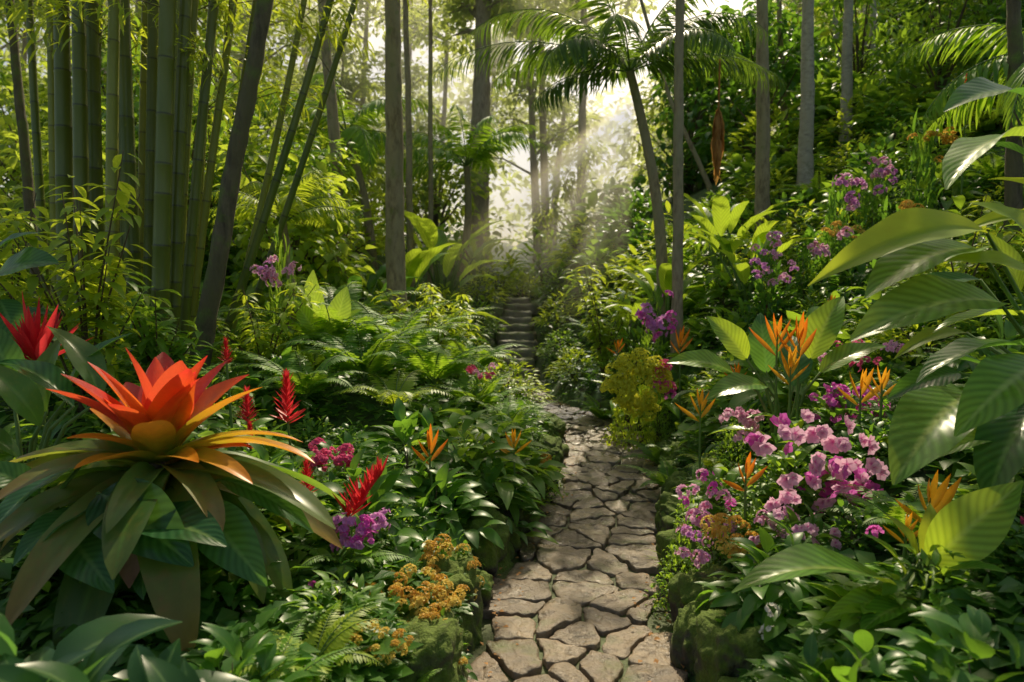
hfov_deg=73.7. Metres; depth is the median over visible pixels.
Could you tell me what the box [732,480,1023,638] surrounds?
canna
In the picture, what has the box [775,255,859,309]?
leafy shrub
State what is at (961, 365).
leafy shrub
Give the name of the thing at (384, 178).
tall shrub
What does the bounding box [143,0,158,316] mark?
bamboo culm
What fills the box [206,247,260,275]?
leafy shrub
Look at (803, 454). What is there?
leafy shrub
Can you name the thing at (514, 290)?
leafy shrub
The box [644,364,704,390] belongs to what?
fern
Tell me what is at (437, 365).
fern
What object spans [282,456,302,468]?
leafy shrub
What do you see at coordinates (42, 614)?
leafy shrub
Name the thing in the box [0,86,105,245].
tall shrub
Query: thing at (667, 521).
mossy rock
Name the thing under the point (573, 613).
path
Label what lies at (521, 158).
sky
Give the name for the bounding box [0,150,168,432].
leafy sapling
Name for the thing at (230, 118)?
bamboo culm
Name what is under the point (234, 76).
forest tree
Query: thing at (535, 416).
leafy shrub
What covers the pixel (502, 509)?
mossy rock
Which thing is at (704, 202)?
fern
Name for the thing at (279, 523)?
leafy shrub
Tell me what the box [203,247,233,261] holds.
fern
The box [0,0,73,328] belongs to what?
bamboo culm
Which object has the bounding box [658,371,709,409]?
leafy shrub
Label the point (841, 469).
flowering plant
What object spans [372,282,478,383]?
leafy sapling
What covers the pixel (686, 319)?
leafy shrub
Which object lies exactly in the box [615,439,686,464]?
fern
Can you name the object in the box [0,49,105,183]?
tall shrub
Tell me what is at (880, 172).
flowering plant
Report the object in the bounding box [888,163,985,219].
leafy shrub
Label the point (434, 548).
flowering plant
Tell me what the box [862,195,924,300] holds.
flowering plant
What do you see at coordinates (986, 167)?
fern
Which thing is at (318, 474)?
leafy shrub
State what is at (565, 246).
leafy shrub
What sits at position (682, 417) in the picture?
leafy shrub
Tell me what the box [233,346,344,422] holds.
leafy shrub
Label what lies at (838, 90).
leafy shrub
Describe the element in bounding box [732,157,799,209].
leafy shrub
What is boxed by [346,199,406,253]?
leafy shrub
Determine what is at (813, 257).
leafy shrub
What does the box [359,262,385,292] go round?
fern
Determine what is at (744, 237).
leafy shrub
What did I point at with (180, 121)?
bamboo culm
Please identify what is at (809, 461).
fern
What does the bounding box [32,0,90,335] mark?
bamboo culm
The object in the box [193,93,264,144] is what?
tall shrub
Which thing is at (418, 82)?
forest tree
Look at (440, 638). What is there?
mossy rock
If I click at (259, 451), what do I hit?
leafy shrub
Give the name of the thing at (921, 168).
flowering plant
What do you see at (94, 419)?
leafy shrub
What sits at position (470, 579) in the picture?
mossy rock
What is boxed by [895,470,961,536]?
heliconia
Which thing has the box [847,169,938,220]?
leafy shrub
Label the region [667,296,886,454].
heliconia
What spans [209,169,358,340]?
palm tree
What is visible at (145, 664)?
leafy shrub
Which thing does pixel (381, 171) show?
tall shrub
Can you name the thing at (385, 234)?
leafy shrub
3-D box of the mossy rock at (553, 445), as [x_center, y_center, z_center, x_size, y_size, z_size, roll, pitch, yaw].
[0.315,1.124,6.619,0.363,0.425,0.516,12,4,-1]
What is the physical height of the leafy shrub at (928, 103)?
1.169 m
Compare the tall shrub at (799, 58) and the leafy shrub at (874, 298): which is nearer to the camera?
the leafy shrub at (874, 298)
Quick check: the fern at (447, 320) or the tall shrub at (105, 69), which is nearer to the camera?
the fern at (447, 320)
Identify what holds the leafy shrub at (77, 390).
on the ground at (570, 397)
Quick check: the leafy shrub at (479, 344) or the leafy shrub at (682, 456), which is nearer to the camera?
the leafy shrub at (682, 456)
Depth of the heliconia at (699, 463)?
4.65 m
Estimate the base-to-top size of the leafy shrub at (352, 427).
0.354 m
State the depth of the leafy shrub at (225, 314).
9.07 m
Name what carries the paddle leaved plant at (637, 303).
on the ground at (570, 397)
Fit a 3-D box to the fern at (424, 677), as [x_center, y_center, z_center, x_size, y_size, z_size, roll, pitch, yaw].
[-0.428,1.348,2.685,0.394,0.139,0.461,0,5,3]
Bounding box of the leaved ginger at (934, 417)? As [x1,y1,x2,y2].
[808,77,1023,489]
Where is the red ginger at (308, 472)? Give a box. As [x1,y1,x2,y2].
[275,458,316,545]
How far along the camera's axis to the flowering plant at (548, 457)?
5.54 m
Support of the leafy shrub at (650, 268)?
on the ground at (570, 397)
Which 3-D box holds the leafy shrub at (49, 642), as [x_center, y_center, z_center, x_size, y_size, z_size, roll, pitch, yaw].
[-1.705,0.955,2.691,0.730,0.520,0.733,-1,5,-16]
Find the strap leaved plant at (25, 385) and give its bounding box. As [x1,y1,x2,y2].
[0,326,131,502]
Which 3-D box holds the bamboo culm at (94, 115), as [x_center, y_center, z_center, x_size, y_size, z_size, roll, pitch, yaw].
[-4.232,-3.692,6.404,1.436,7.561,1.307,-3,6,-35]
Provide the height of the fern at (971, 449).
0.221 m
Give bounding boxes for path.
[466,378,690,681]
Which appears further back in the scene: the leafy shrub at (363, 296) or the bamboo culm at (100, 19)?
the leafy shrub at (363, 296)
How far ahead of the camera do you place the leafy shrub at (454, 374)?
9.00 m
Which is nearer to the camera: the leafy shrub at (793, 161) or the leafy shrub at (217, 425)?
the leafy shrub at (217, 425)
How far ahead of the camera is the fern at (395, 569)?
3.37 m
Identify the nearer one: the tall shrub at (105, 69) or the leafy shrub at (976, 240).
the leafy shrub at (976, 240)
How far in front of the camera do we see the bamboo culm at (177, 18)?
6.84 m
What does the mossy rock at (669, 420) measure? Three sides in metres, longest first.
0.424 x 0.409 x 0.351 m
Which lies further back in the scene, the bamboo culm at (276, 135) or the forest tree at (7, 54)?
the forest tree at (7, 54)
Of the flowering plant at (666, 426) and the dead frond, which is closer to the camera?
the flowering plant at (666, 426)
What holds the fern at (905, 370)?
on the ground at (570, 397)
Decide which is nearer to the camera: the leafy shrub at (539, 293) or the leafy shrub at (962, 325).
the leafy shrub at (962, 325)
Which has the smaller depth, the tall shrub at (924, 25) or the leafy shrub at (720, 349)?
the leafy shrub at (720, 349)
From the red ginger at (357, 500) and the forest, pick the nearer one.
the red ginger at (357, 500)
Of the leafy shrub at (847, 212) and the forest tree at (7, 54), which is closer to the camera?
the leafy shrub at (847, 212)
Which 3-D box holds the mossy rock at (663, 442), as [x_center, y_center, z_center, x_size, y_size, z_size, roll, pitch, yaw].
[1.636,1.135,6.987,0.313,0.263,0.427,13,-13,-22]
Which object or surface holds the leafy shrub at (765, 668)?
on the ground at (570, 397)
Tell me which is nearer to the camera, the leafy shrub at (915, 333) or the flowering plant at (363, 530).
the flowering plant at (363, 530)
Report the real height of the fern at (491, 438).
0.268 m
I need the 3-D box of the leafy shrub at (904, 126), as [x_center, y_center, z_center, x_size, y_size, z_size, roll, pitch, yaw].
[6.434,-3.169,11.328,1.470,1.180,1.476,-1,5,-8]
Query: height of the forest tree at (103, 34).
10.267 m
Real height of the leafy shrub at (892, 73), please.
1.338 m
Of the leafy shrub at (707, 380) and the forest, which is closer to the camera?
the leafy shrub at (707, 380)
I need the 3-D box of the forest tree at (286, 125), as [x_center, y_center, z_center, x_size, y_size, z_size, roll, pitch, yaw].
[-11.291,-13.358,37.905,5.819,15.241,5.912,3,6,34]
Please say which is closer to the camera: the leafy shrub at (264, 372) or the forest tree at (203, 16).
the leafy shrub at (264, 372)
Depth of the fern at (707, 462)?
4.95 m
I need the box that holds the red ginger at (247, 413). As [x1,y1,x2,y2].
[236,385,296,479]
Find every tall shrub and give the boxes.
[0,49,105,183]
[0,60,29,194]
[0,81,104,203]
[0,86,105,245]
[0,94,32,210]
[0,127,137,292]
[46,32,139,160]
[71,83,138,190]
[101,7,277,252]
[101,75,139,174]
[136,74,285,201]
[186,115,325,267]
[189,110,250,237]
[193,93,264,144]
[204,135,384,322]
[211,69,295,164]
[233,135,366,309]
[245,106,374,251]
[290,82,424,234]
[314,123,405,238]
[327,157,404,235]
[371,148,459,247]
[377,119,517,255]
[522,128,611,253]
[603,17,731,200]
[625,90,710,199]
[639,39,748,197]
[648,26,739,177]
[656,14,798,165]
[688,0,799,129]
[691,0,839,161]
[702,32,789,158]
[730,0,869,118]
[769,24,839,137]
[813,0,930,131]
[821,5,892,72]
[840,1,938,76]
[859,0,954,80]
[867,0,999,109]
[877,0,975,71]
[891,1,952,85]
[927,0,1023,73]
[941,0,1003,26]
[962,0,1023,71]
[968,0,1023,122]
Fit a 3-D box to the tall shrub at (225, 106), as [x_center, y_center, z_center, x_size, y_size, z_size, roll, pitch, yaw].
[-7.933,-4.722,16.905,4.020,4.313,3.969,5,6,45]
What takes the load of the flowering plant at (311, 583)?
on the ground at (570, 397)
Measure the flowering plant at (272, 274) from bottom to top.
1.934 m
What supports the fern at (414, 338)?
on the ground at (570, 397)
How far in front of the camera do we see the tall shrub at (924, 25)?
19.66 m
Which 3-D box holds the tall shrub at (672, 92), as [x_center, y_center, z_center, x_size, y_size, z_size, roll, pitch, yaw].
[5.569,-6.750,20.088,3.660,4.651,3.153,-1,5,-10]
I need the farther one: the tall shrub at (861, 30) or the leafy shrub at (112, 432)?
the tall shrub at (861, 30)
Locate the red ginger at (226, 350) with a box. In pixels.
[192,336,256,450]
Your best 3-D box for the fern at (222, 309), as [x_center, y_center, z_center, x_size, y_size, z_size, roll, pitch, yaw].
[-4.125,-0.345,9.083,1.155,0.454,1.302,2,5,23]
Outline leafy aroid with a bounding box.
[0,232,58,341]
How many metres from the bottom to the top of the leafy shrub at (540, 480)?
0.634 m
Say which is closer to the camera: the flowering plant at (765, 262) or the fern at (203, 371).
the fern at (203, 371)
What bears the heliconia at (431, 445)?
on the ground at (570, 397)
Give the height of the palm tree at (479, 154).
4.027 m
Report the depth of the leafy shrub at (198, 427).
5.10 m
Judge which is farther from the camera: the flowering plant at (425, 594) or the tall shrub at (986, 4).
the tall shrub at (986, 4)
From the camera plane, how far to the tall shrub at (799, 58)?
17.59 m
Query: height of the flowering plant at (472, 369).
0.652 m
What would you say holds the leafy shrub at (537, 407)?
on the ground at (570, 397)
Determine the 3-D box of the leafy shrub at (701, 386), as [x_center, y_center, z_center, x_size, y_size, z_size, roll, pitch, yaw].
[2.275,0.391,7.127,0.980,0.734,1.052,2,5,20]
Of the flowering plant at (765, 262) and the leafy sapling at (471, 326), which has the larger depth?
the leafy sapling at (471, 326)
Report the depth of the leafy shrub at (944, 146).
10.02 m
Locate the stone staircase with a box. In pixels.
[494,297,539,387]
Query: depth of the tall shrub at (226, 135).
14.80 m
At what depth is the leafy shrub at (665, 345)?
8.99 m
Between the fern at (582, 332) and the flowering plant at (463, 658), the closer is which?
the flowering plant at (463, 658)
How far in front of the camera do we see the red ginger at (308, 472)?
3.46 m
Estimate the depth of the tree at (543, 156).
29.36 m
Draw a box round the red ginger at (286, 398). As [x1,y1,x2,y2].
[271,368,321,467]
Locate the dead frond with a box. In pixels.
[711,59,724,184]
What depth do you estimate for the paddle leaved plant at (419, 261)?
11.59 m
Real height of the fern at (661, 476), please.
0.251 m
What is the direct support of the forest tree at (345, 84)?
on the ground at (570, 397)
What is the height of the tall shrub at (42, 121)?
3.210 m
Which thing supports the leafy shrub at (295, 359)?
on the ground at (570, 397)
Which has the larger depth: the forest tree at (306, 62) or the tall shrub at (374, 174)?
the forest tree at (306, 62)
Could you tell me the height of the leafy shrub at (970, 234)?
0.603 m
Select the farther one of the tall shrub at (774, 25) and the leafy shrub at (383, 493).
the tall shrub at (774, 25)
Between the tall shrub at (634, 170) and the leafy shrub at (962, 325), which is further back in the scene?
the tall shrub at (634, 170)
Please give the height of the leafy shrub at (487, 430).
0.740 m
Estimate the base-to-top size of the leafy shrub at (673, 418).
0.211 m
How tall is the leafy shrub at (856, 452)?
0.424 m
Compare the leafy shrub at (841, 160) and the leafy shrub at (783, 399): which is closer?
the leafy shrub at (783, 399)
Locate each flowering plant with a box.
[249,224,315,370]
[302,550,358,587]
[308,437,369,500]
[330,512,394,564]
[338,563,478,621]
[345,610,416,681]
[373,503,435,555]
[407,595,477,681]
[419,522,491,601]
[465,362,501,408]
[540,452,568,502]
[599,347,672,451]
[635,290,678,415]
[638,359,676,447]
[642,522,713,622]
[658,468,737,572]
[680,513,761,571]
[701,406,764,477]
[701,583,780,639]
[716,504,814,545]
[722,409,889,529]
[732,231,798,331]
[770,512,841,554]
[773,455,883,517]
[786,233,830,310]
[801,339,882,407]
[801,382,890,434]
[804,216,864,303]
[814,170,867,273]
[816,497,889,554]
[852,156,897,234]
[856,340,911,378]
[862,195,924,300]
[898,108,957,238]
[971,489,1023,524]
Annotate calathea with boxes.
[293,270,362,385]
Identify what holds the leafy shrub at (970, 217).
on the ground at (570, 397)
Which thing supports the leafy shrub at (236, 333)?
on the ground at (570, 397)
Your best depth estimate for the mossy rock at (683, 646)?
3.12 m
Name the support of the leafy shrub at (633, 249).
on the ground at (570, 397)
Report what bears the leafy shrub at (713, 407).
on the ground at (570, 397)
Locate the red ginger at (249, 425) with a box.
[244,420,259,505]
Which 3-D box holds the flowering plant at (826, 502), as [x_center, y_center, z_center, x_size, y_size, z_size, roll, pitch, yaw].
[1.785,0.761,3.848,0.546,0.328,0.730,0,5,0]
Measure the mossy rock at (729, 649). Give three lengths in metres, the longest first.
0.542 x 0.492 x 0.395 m
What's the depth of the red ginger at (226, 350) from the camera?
4.63 m
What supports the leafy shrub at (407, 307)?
on the ground at (570, 397)
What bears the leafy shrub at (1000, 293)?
on the ground at (570, 397)
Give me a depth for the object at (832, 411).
4.32 m
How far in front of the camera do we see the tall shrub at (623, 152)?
20.86 m
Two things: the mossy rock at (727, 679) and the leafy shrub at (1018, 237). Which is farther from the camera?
the leafy shrub at (1018, 237)
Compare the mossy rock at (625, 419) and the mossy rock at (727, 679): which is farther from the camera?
the mossy rock at (625, 419)
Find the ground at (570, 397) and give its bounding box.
[0,69,1023,681]
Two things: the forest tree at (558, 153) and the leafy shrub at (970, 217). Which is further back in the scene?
the forest tree at (558, 153)
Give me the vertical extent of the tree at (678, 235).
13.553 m
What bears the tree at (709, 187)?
on the ground at (570, 397)
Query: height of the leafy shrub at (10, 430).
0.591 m
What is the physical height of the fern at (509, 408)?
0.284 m
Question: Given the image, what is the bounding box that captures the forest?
[1,15,876,249]
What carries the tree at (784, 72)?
on the ground at (570, 397)
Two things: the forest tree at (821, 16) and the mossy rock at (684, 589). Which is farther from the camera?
the forest tree at (821, 16)
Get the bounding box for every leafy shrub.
[0,324,148,434]
[0,347,75,421]
[0,410,43,501]
[0,546,64,601]
[0,613,182,681]
[0,653,248,681]
[1,251,50,306]
[3,574,153,649]
[20,425,78,462]
[26,457,84,492]
[26,553,243,646]
[49,428,119,507]
[50,348,134,406]
[52,400,119,445]
[61,294,214,386]
[83,348,220,421]
[100,383,218,431]
[127,638,235,681]
[168,551,281,642]
[181,332,279,397]
[188,420,229,441]
[188,622,330,681]
[198,282,247,318]
[199,377,266,429]
[199,405,285,449]
[201,262,229,286]
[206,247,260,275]
[215,317,275,354]
[216,304,264,332]
[217,305,242,323]
[218,418,306,463]
[219,272,271,312]
[221,447,278,463]
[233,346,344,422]
[233,443,343,529]
[234,316,256,350]
[234,360,300,402]
[241,282,297,338]
[245,338,316,374]
[254,503,290,541]
[255,312,284,341]
[255,419,307,459]
[263,491,354,577]
[278,570,404,667]
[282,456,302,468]
[286,277,358,311]
[289,412,343,455]
[293,461,376,527]
[295,447,434,560]
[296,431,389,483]
[301,260,385,303]
[312,168,406,264]
[321,418,378,445]
[333,461,426,514]
[338,273,384,308]
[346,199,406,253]
[346,397,492,514]
[353,219,418,252]
[353,429,400,468]
[356,291,406,346]
[364,569,387,595]
[379,295,427,320]
[380,357,444,388]
[382,589,408,619]
[389,394,483,441]
[392,455,504,549]
[404,408,551,526]
[422,281,485,324]
[423,222,488,266]
[429,493,461,518]
[432,294,494,344]
[436,368,490,384]
[455,414,567,501]
[456,267,510,304]
[462,294,505,335]
[464,333,504,370]
[464,365,510,384]
[470,354,554,403]
[470,457,552,545]
[477,237,540,295]
[495,267,543,299]
[497,226,571,286]
[523,399,545,417]
[524,400,543,419]
[526,423,545,439]
[529,430,543,449]
[530,286,581,327]
[531,327,580,360]
[532,262,573,300]
[540,215,618,268]
[544,342,595,381]
[556,184,648,250]
[560,239,628,294]
[571,252,638,308]
[572,174,651,224]
[579,376,598,389]
[584,186,672,254]
[590,320,664,382]
[597,255,671,312]
[601,388,615,398]
[604,200,722,286]
[612,216,670,267]
[628,247,711,318]
[644,341,684,366]
[649,228,730,286]
[655,328,708,364]
[657,429,674,443]
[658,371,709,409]
[666,306,746,372]
[668,130,747,182]
[669,315,711,346]
[669,405,686,421]
[669,463,768,525]
[670,395,749,453]
[671,340,757,420]
[672,408,696,425]
[672,447,686,467]
[681,351,740,409]
[681,356,786,432]
[683,264,767,312]
[687,190,742,234]
[689,194,766,251]
[694,521,833,654]
[695,355,742,391]
[701,432,720,444]
[703,392,773,457]
[705,99,833,180]
[705,326,751,369]
[706,140,797,207]
[706,306,885,425]
[715,490,787,552]
[716,208,800,280]
[716,463,738,500]
[720,162,770,194]
[723,308,748,318]
[723,417,773,464]
[726,314,805,366]
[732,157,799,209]
[733,502,852,586]
[734,663,761,680]
[738,441,847,527]
[740,279,798,315]
[741,631,867,681]
[741,659,786,681]
[742,258,794,291]
[744,282,807,329]
[751,187,823,235]
[753,117,838,171]
[753,581,804,641]
[758,369,832,422]
[763,255,817,291]
[768,250,803,274]
[770,146,839,186]
[773,62,897,134]
[773,641,803,656]
[774,70,896,148]
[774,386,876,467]
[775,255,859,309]
[777,199,829,243]
[778,224,832,268]
[781,285,847,329]
[782,287,824,323]
[786,574,932,668]
[787,248,856,285]
[795,373,871,429]
[797,629,983,681]
[803,167,886,229]
[811,261,871,311]
[812,232,868,267]
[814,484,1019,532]
[815,129,889,176]
[816,197,876,243]
[816,286,872,330]
[816,332,914,382]
[818,83,890,144]
[818,412,903,488]
[822,133,925,199]
[823,53,881,118]
[830,543,1003,634]
[832,280,909,346]
[836,373,901,451]
[837,11,951,96]
[841,302,909,355]
[843,95,937,152]
[847,67,942,138]
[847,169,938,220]
[849,278,983,365]
[853,115,934,172]
[853,257,910,279]
[855,604,1023,681]
[863,200,897,229]
[864,314,949,367]
[869,358,911,389]
[872,115,998,170]
[876,48,964,99]
[882,267,936,293]
[883,244,998,291]
[885,87,996,152]
[887,445,973,478]
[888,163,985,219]
[897,70,956,117]
[903,285,991,334]
[912,165,968,196]
[914,192,974,237]
[917,59,1003,126]
[938,168,1003,200]
[939,225,999,269]
[939,228,1003,271]
[939,315,1022,357]
[941,319,1023,385]
[946,371,972,452]
[947,462,1023,536]
[948,249,1014,300]
[949,39,996,81]
[949,197,993,224]
[954,371,971,383]
[956,95,1002,134]
[957,79,1005,136]
[959,224,1023,286]
[970,516,1023,597]
[971,181,1023,212]
[982,221,1002,242]
[986,297,1023,338]
[996,290,1023,327]
[996,349,1023,353]
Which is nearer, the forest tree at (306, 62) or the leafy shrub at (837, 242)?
the leafy shrub at (837, 242)
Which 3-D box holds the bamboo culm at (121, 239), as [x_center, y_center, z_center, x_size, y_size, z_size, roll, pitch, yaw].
[-3.932,-3.819,6.763,1.494,7.749,1.216,-3,5,-30]
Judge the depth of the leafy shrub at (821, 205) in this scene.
9.84 m
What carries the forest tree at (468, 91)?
on the ground at (570, 397)
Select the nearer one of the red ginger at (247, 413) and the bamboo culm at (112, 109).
the red ginger at (247, 413)
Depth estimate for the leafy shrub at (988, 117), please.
10.51 m
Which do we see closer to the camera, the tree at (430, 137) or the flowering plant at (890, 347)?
the flowering plant at (890, 347)
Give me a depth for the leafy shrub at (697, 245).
10.89 m
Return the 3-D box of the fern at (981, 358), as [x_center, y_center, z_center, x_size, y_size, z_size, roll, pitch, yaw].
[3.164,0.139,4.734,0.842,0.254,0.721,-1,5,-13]
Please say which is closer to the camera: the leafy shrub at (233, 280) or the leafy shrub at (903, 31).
the leafy shrub at (233, 280)
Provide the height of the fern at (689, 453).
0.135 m
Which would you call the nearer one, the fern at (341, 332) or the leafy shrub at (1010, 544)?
the leafy shrub at (1010, 544)
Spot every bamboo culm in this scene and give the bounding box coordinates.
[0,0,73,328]
[3,0,120,344]
[25,0,50,320]
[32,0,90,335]
[35,0,175,340]
[43,0,146,48]
[46,0,56,292]
[47,0,72,136]
[73,0,142,306]
[86,1,104,330]
[99,0,147,286]
[99,3,146,76]
[103,0,136,267]
[104,3,157,283]
[119,149,124,278]
[134,0,251,275]
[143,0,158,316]
[157,0,218,341]
[169,0,191,348]
[173,0,179,130]
[176,0,355,122]
[179,0,321,347]
[193,0,311,315]
[212,0,428,362]
[230,0,374,336]
[238,0,444,340]
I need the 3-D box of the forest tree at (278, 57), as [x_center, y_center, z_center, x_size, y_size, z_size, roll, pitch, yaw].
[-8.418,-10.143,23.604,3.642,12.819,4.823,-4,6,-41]
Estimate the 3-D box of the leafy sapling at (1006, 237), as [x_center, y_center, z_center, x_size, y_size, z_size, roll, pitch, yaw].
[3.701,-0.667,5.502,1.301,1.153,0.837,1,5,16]
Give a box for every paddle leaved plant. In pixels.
[233,258,431,310]
[236,205,381,300]
[312,243,510,325]
[380,211,514,312]
[438,236,505,286]
[581,288,669,357]
[590,255,716,351]
[591,374,678,435]
[653,190,817,294]
[684,220,816,312]
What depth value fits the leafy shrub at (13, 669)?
1.65 m
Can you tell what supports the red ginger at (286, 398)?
on the ground at (570, 397)
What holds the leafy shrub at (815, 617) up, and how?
on the ground at (570, 397)
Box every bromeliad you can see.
[0,293,92,456]
[0,347,358,661]
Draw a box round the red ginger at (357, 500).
[332,456,387,553]
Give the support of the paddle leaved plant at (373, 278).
on the ground at (570, 397)
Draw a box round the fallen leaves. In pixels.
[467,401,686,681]
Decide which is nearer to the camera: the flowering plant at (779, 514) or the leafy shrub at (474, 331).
the flowering plant at (779, 514)
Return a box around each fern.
[90,340,246,382]
[196,364,282,406]
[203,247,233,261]
[206,254,280,283]
[216,306,247,323]
[220,349,367,399]
[221,300,411,351]
[224,617,368,681]
[228,601,390,681]
[246,342,364,370]
[255,276,424,321]
[277,320,463,380]
[281,522,420,580]
[311,299,484,352]
[326,368,459,406]
[337,333,506,384]
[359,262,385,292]
[369,555,407,571]
[376,307,502,346]
[398,420,497,460]
[412,280,435,301]
[417,668,444,681]
[422,367,544,409]
[425,331,530,373]
[438,413,500,430]
[443,419,520,440]
[464,394,565,430]
[472,400,541,421]
[556,316,621,339]
[563,391,622,420]
[602,253,671,277]
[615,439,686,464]
[615,456,690,486]
[643,220,702,246]
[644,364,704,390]
[676,445,705,458]
[676,450,738,469]
[683,312,727,323]
[684,194,740,210]
[718,220,816,254]
[770,169,859,202]
[794,450,870,479]
[875,366,956,383]
[898,340,1002,369]
[937,152,1023,180]
[964,243,1023,275]
[964,446,973,454]
[966,108,1006,133]
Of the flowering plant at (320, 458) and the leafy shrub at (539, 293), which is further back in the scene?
the leafy shrub at (539, 293)
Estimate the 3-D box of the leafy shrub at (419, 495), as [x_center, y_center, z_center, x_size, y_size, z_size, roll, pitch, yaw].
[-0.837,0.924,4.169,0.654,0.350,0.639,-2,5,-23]
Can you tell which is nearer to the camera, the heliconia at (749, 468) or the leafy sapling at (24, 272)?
the heliconia at (749, 468)
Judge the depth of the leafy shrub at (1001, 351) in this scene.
4.14 m
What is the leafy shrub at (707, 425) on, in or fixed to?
on the ground at (570, 397)
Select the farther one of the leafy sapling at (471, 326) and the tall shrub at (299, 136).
the tall shrub at (299, 136)
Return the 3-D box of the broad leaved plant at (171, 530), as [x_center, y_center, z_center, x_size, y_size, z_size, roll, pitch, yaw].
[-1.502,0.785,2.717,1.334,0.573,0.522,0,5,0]
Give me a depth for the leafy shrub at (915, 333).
5.47 m
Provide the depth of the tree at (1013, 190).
6.61 m
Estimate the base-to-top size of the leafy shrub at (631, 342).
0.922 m
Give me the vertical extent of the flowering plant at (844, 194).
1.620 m
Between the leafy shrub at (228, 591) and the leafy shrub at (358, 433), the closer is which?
the leafy shrub at (228, 591)
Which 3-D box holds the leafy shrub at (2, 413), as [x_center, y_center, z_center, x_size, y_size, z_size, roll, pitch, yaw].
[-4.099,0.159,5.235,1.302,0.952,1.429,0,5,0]
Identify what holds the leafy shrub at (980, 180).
on the ground at (570, 397)
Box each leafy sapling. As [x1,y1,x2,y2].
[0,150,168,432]
[0,186,63,359]
[104,272,220,382]
[194,281,327,378]
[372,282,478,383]
[418,284,487,349]
[565,265,639,380]
[908,194,1023,327]
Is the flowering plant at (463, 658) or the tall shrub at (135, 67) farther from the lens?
the tall shrub at (135, 67)
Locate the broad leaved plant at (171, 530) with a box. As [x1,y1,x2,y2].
[0,461,313,599]
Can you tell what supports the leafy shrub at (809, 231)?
on the ground at (570, 397)
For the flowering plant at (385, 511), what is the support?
on the ground at (570, 397)
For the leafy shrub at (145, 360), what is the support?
on the ground at (570, 397)
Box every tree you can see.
[0,0,71,198]
[0,11,46,104]
[5,0,42,316]
[36,6,134,79]
[44,0,134,87]
[101,0,209,108]
[133,0,284,107]
[188,0,273,369]
[194,0,295,112]
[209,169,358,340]
[212,51,261,95]
[218,0,300,93]
[221,0,337,143]
[254,72,439,273]
[261,0,363,166]
[266,0,373,125]
[269,0,421,230]
[292,1,384,141]
[317,0,347,282]
[351,0,458,149]
[379,0,500,222]
[384,0,408,357]
[403,0,416,313]
[403,105,549,277]
[421,0,564,263]
[427,0,433,296]
[428,0,786,332]
[435,24,528,169]
[465,0,603,262]
[508,0,607,253]
[510,23,600,244]
[538,0,657,239]
[639,0,715,201]
[670,0,684,372]
[754,0,770,229]
[772,0,832,75]
[774,1,857,34]
[776,0,790,151]
[795,0,814,190]
[832,0,839,115]
[837,0,852,146]
[863,3,867,77]
[867,0,876,72]
[902,24,1023,152]
[1003,0,1023,242]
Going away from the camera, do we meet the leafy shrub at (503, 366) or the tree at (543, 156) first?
the leafy shrub at (503, 366)
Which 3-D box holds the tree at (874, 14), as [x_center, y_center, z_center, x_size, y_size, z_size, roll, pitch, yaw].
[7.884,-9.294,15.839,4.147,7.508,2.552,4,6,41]
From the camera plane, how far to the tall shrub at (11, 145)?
14.80 m
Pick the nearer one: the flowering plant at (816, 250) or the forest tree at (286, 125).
the flowering plant at (816, 250)
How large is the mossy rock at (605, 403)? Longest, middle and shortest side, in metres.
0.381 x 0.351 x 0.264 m
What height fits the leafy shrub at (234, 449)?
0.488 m
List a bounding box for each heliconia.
[412,423,458,514]
[491,429,558,544]
[607,338,636,431]
[662,326,692,429]
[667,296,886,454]
[675,389,740,490]
[723,451,767,543]
[724,363,746,430]
[747,311,829,428]
[768,346,808,470]
[838,368,889,447]
[862,365,895,454]
[865,513,918,577]
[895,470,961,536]
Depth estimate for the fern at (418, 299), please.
13.96 m
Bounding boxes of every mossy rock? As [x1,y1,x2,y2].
[387,605,467,681]
[404,545,482,652]
[459,621,471,668]
[461,506,514,577]
[476,569,493,606]
[487,471,538,538]
[509,518,521,555]
[515,457,548,501]
[519,468,542,507]
[532,433,563,470]
[538,417,566,442]
[541,412,557,416]
[560,443,569,456]
[599,399,610,411]
[620,408,638,422]
[648,418,672,442]
[655,491,699,532]
[655,521,717,585]
[656,439,679,448]
[657,460,683,470]
[660,441,690,461]
[660,511,688,530]
[661,476,690,493]
[664,470,692,494]
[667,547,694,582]
[667,562,730,622]
[670,600,717,675]
[694,609,788,681]
[718,676,740,681]
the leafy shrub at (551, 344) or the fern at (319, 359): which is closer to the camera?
the fern at (319, 359)
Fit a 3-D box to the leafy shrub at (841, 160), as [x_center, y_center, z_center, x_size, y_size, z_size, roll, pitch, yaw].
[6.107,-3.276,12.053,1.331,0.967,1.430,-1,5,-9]
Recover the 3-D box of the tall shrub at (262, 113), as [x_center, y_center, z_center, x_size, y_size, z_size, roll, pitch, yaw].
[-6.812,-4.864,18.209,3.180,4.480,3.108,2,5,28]
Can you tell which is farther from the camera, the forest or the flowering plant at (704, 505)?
the forest
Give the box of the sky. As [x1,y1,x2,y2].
[0,0,900,245]

